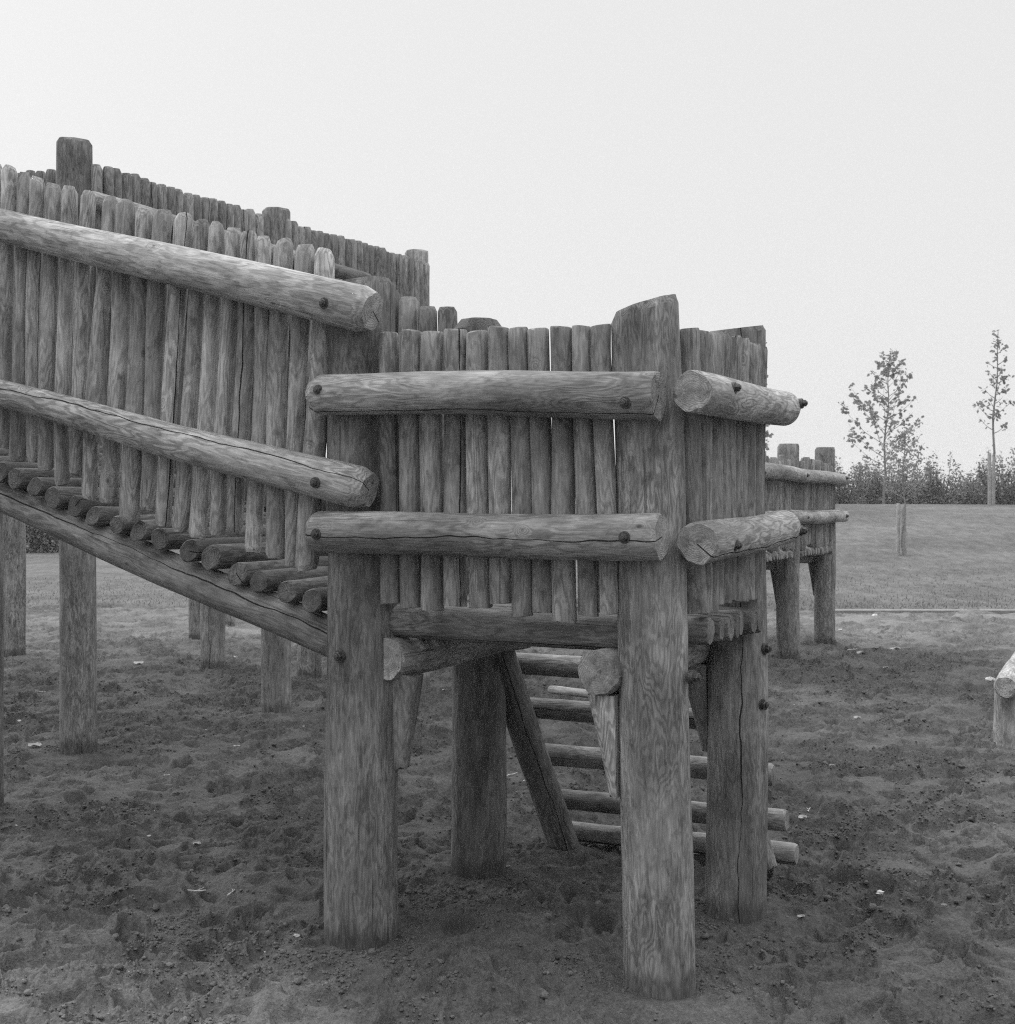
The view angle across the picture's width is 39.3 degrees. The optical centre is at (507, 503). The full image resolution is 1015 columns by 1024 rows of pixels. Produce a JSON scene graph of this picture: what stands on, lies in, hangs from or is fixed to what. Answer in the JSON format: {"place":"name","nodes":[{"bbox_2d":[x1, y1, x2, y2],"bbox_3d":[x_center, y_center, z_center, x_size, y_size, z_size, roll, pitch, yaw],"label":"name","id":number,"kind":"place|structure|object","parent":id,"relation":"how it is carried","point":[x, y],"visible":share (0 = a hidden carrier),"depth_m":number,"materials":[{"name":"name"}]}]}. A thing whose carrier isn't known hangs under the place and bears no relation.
{"place":"outdoors","nodes":[
{"label":"outdoors","id":0,"kind":"place"},
{"bbox_2d":[0,595,1014,1023],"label":"sand","id":1,"kind":"structure","parent":0,"point":[832,987],"depth_m":6.36,"materials":[{"name":"grey sand"}]},
{"bbox_2d":[28,742,41,746],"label":"dead leaf","id":2,"kind":"object","parent":1,"relation":"on","point":[37,744],"visible":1,"depth_m":9.30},
{"bbox_2d":[3,514,234,669],"bbox_3d":[-4.333,0.348,16.069,2.371,3.006,4.912,0,0,-10],"label":"post frame","id":3,"kind":"object","parent":1,"relation":"on","point":[207,626],"visible":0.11,"depth_m":14.95,"materials":[{"name":"grey wood"}]},
{"bbox_2d":[187,887,205,891],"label":"twig","id":4,"kind":"object","parent":1,"relation":"on","point":[199,890],"visible":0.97,"depth_m":5.80,"materials":[{"name":"grey wood"}]},
{"bbox_2d":[17,137,429,754],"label":"raised walkway","id":5,"kind":"structure","parent":1,"relation":"on","point":[407,273],"depth_m":9.54,"materials":[{"name":"grey wood"}]},
{"bbox_2d":[0,164,807,999],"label":"play fort","id":6,"kind":"structure","parent":1,"relation":"on","point":[462,496],"depth_m":5.12,"materials":[{"name":"grey wood"}]},
{"bbox_2d":[0,650,1014,1023],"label":"sand clods","id":7,"kind":"object","parent":1,"relation":"on","point":[262,968],"visible":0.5,"depth_m":5.68,"materials":[{"name":"grey sand"}]},
{"bbox_2d":[548,685,587,697],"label":"balance beam","id":8,"kind":"structure","parent":1,"relation":"on","point":[567,691],"depth_m":11.07,"materials":[{"name":"grey wood"}]},
{"bbox_2d":[765,443,848,659],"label":"play platform","id":9,"kind":"structure","parent":1,"relation":"on","point":[803,489],"depth_m":14.80,"materials":[{"name":"grey wood"}]},
{"bbox_2d":[993,651,1014,748],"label":"balance beam","id":10,"kind":"structure","parent":1,"relation":"on","point":[1004,714],"depth_m":9.30,"materials":[{"name":"grey wood"}]},
{"bbox_2d":[0,0,1014,490],"label":"sky","id":11,"kind":"structure","parent":0,"point":[836,178],"materials":[{"name":"white"}]},
{"bbox_2d":[26,504,1014,610],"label":"lawn","id":12,"kind":"structure","parent":0,"point":[947,537],"depth_m":29.78,"materials":[{"name":"grey plant"}]},
{"bbox_2d":[26,525,52,552],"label":"shrub","id":13,"kind":"object","parent":12,"relation":"on","point":[28,527],"visible":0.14,"depth_m":44.52,"materials":[{"name":"grey plant"}]},
{"bbox_2d":[26,524,58,552],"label":"shrub","id":14,"kind":"object","parent":12,"relation":"on","point":[53,541],"visible":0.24,"depth_m":44.64,"materials":[{"name":"grey plant"}]},
{"bbox_2d":[26,479,1010,544],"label":"undergrowth","id":15,"kind":"object","parent":12,"relation":"on","point":[838,498],"visible":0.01,"depth_m":55.80,"materials":[{"name":"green plant"}]},
{"bbox_2d":[765,342,773,451],"bbox_3d":[8.098,-2.642,46.015,1.213,5.942,1.342,0,0,0],"label":"young tree","id":16,"kind":"object","parent":12,"relation":"on","point":[768,435],"visible":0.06,"depth_m":45.84,"materials":[{"name":"grey plant"}]},
{"bbox_2d":[835,456,875,503],"bbox_3d":[12.537,-0.653,53.055,2.421,2.228,1.925,0,0,0],"label":"shrub","id":17,"kind":"object","parent":12,"relation":"on","point":[843,497],"visible":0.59,"depth_m":52.90,"materials":[{"name":"grey plant"}]},
{"bbox_2d":[835,459,883,503],"bbox_3d":[13.714,-0.646,55.006,2.380,2.214,2.106,0,0,0],"label":"shrub","id":18,"kind":"object","parent":12,"relation":"on","point":[866,468],"visible":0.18,"depth_m":55.17,"materials":[{"name":"grey plant"}]},
{"bbox_2d":[849,458,902,503],"bbox_3d":[13.976,-0.657,53.877,2.017,2.174,2.266,0,0,20],"label":"shrub","id":19,"kind":"object","parent":12,"relation":"on","point":[878,492],"visible":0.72,"depth_m":53.92,"materials":[{"name":"grey plant"}]},
{"bbox_2d":[838,348,923,503],"bbox_3d":[13.710,-2.778,52.131,2.809,5.808,3.465,0,0,0],"label":"young tree","id":20,"kind":"object","parent":12,"relation":"on","point":[886,371],"visible":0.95,"depth_m":51.97,"materials":[{"name":"grey plant"}]},
{"bbox_2d":[896,503,900,555],"bbox_3d":[8.611,0.647,31.298,0.111,1.314,0.086,0,0,0],"label":"tree stake","id":21,"kind":"object","parent":12,"relation":"on","point":[898,508],"visible":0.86,"depth_m":31.26,"materials":[{"name":"grey wood"}]},
{"bbox_2d":[865,426,935,555],"bbox_3d":[8.711,-0.216,31.203,1.407,2.948,1.530,0,0,37],"label":"young tree","id":22,"kind":"object","parent":12,"relation":"on","point":[907,450],"visible":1,"depth_m":31.20,"materials":[{"name":"grey plant"}]},
{"bbox_2d":[881,449,926,503],"bbox_3d":[15.482,-0.881,56.170,2.279,2.552,2.317,0,0,-45],"label":"shrub","id":23,"kind":"object","parent":12,"relation":"on","point":[905,478],"visible":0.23,"depth_m":55.80,"materials":[{"name":"grey plant"}]},
{"bbox_2d":[901,507,906,554],"bbox_3d":[8.782,0.688,31.447,0.141,1.233,0.114,0,0,0],"label":"tree stake","id":24,"kind":"object","parent":12,"relation":"on","point":[904,533],"visible":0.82,"depth_m":31.40,"materials":[{"name":"grey wood"}]},
{"bbox_2d":[895,466,946,503],"bbox_3d":[15.595,-0.495,53.814,2.294,1.886,2.108,0,0,0],"label":"shrub","id":25,"kind":"object","parent":12,"relation":"on","point":[909,491],"visible":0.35,"depth_m":53.84,"materials":[{"name":"grey plant"}]},
{"bbox_2d":[835,609,1014,613],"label":"kerb","id":26,"kind":"structure","parent":12,"relation":"on","point":[997,611],"depth_m":20.77,"materials":[{"name":"grey concrete"}]},
{"bbox_2d":[903,451,965,503],"bbox_3d":[15.994,-0.800,53.022,2.109,2.402,2.362,0,0,-42],"label":"shrub","id":27,"kind":"object","parent":12,"relation":"on","point":[933,496],"visible":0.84,"depth_m":52.87,"materials":[{"name":"grey plant"}]},
{"bbox_2d":[932,464,980,503],"bbox_3d":[17.382,-0.553,54.957,2.234,1.945,1.887,0,0,0],"label":"shrub","id":28,"kind":"object","parent":12,"relation":"on","point":[961,476],"visible":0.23,"depth_m":54.73,"materials":[{"name":"grey plant"}]},
{"bbox_2d":[949,471,1001,503],"bbox_3d":[17.758,-0.434,54.046,2.034,1.663,2.027,0,0,41],"label":"shrub","id":29,"kind":"object","parent":12,"relation":"on","point":[971,494],"visible":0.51,"depth_m":53.81,"materials":[{"name":"grey plant"}]},
{"bbox_2d":[988,453,990,505],"bbox_3d":[16.129,-0.735,47.497,0.124,1.922,0.118,0,0,0],"label":"tree stake","id":30,"kind":"object","parent":12,"relation":"on","point":[989,479],"visible":0.86,"depth_m":47.44,"materials":[{"name":"grey wood"}]},
{"bbox_2d":[967,458,1014,500],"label":"shrub","id":31,"kind":"object","parent":12,"relation":"on","point":[985,480],"visible":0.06,"depth_m":55.80,"materials":[{"name":"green plant"}]},
{"bbox_2d":[970,445,1014,504],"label":"shrub","id":32,"kind":"object","parent":12,"relation":"on","point":[1002,500],"visible":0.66,"depth_m":53.07,"materials":[{"name":"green plant"}]},
{"bbox_2d":[972,330,1014,504],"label":"young tree","id":33,"kind":"object","parent":12,"relation":"on","point":[1002,378],"visible":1,"depth_m":48.02,"materials":[{"name":"grey plant"}]},
{"bbox_2d":[992,457,994,505],"bbox_3d":[16.373,-0.676,47.798,0.100,1.791,0.095,0,0,0],"label":"tree stake","id":34,"kind":"object","parent":12,"relation":"on","point":[993,481],"visible":0.86,"depth_m":47.76,"materials":[{"name":"grey wood"}]},
{"bbox_2d":[996,448,1014,503],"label":"shrub","id":35,"kind":"object","parent":12,"relation":"on","point":[1013,460],"visible":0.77,"depth_m":53.34,"materials":[{"name":"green plant"}]},
{"bbox_2d":[985,677,995,681],"bbox_3d":[4.368,1.593,12.852,0.084,0.057,0.092,0,0,-34],"label":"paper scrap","id":36,"kind":"object","parent":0,"point":[988,679],"visible":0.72,"depth_m":12.83,"materials":[{"name":"white paper"}]}
]}

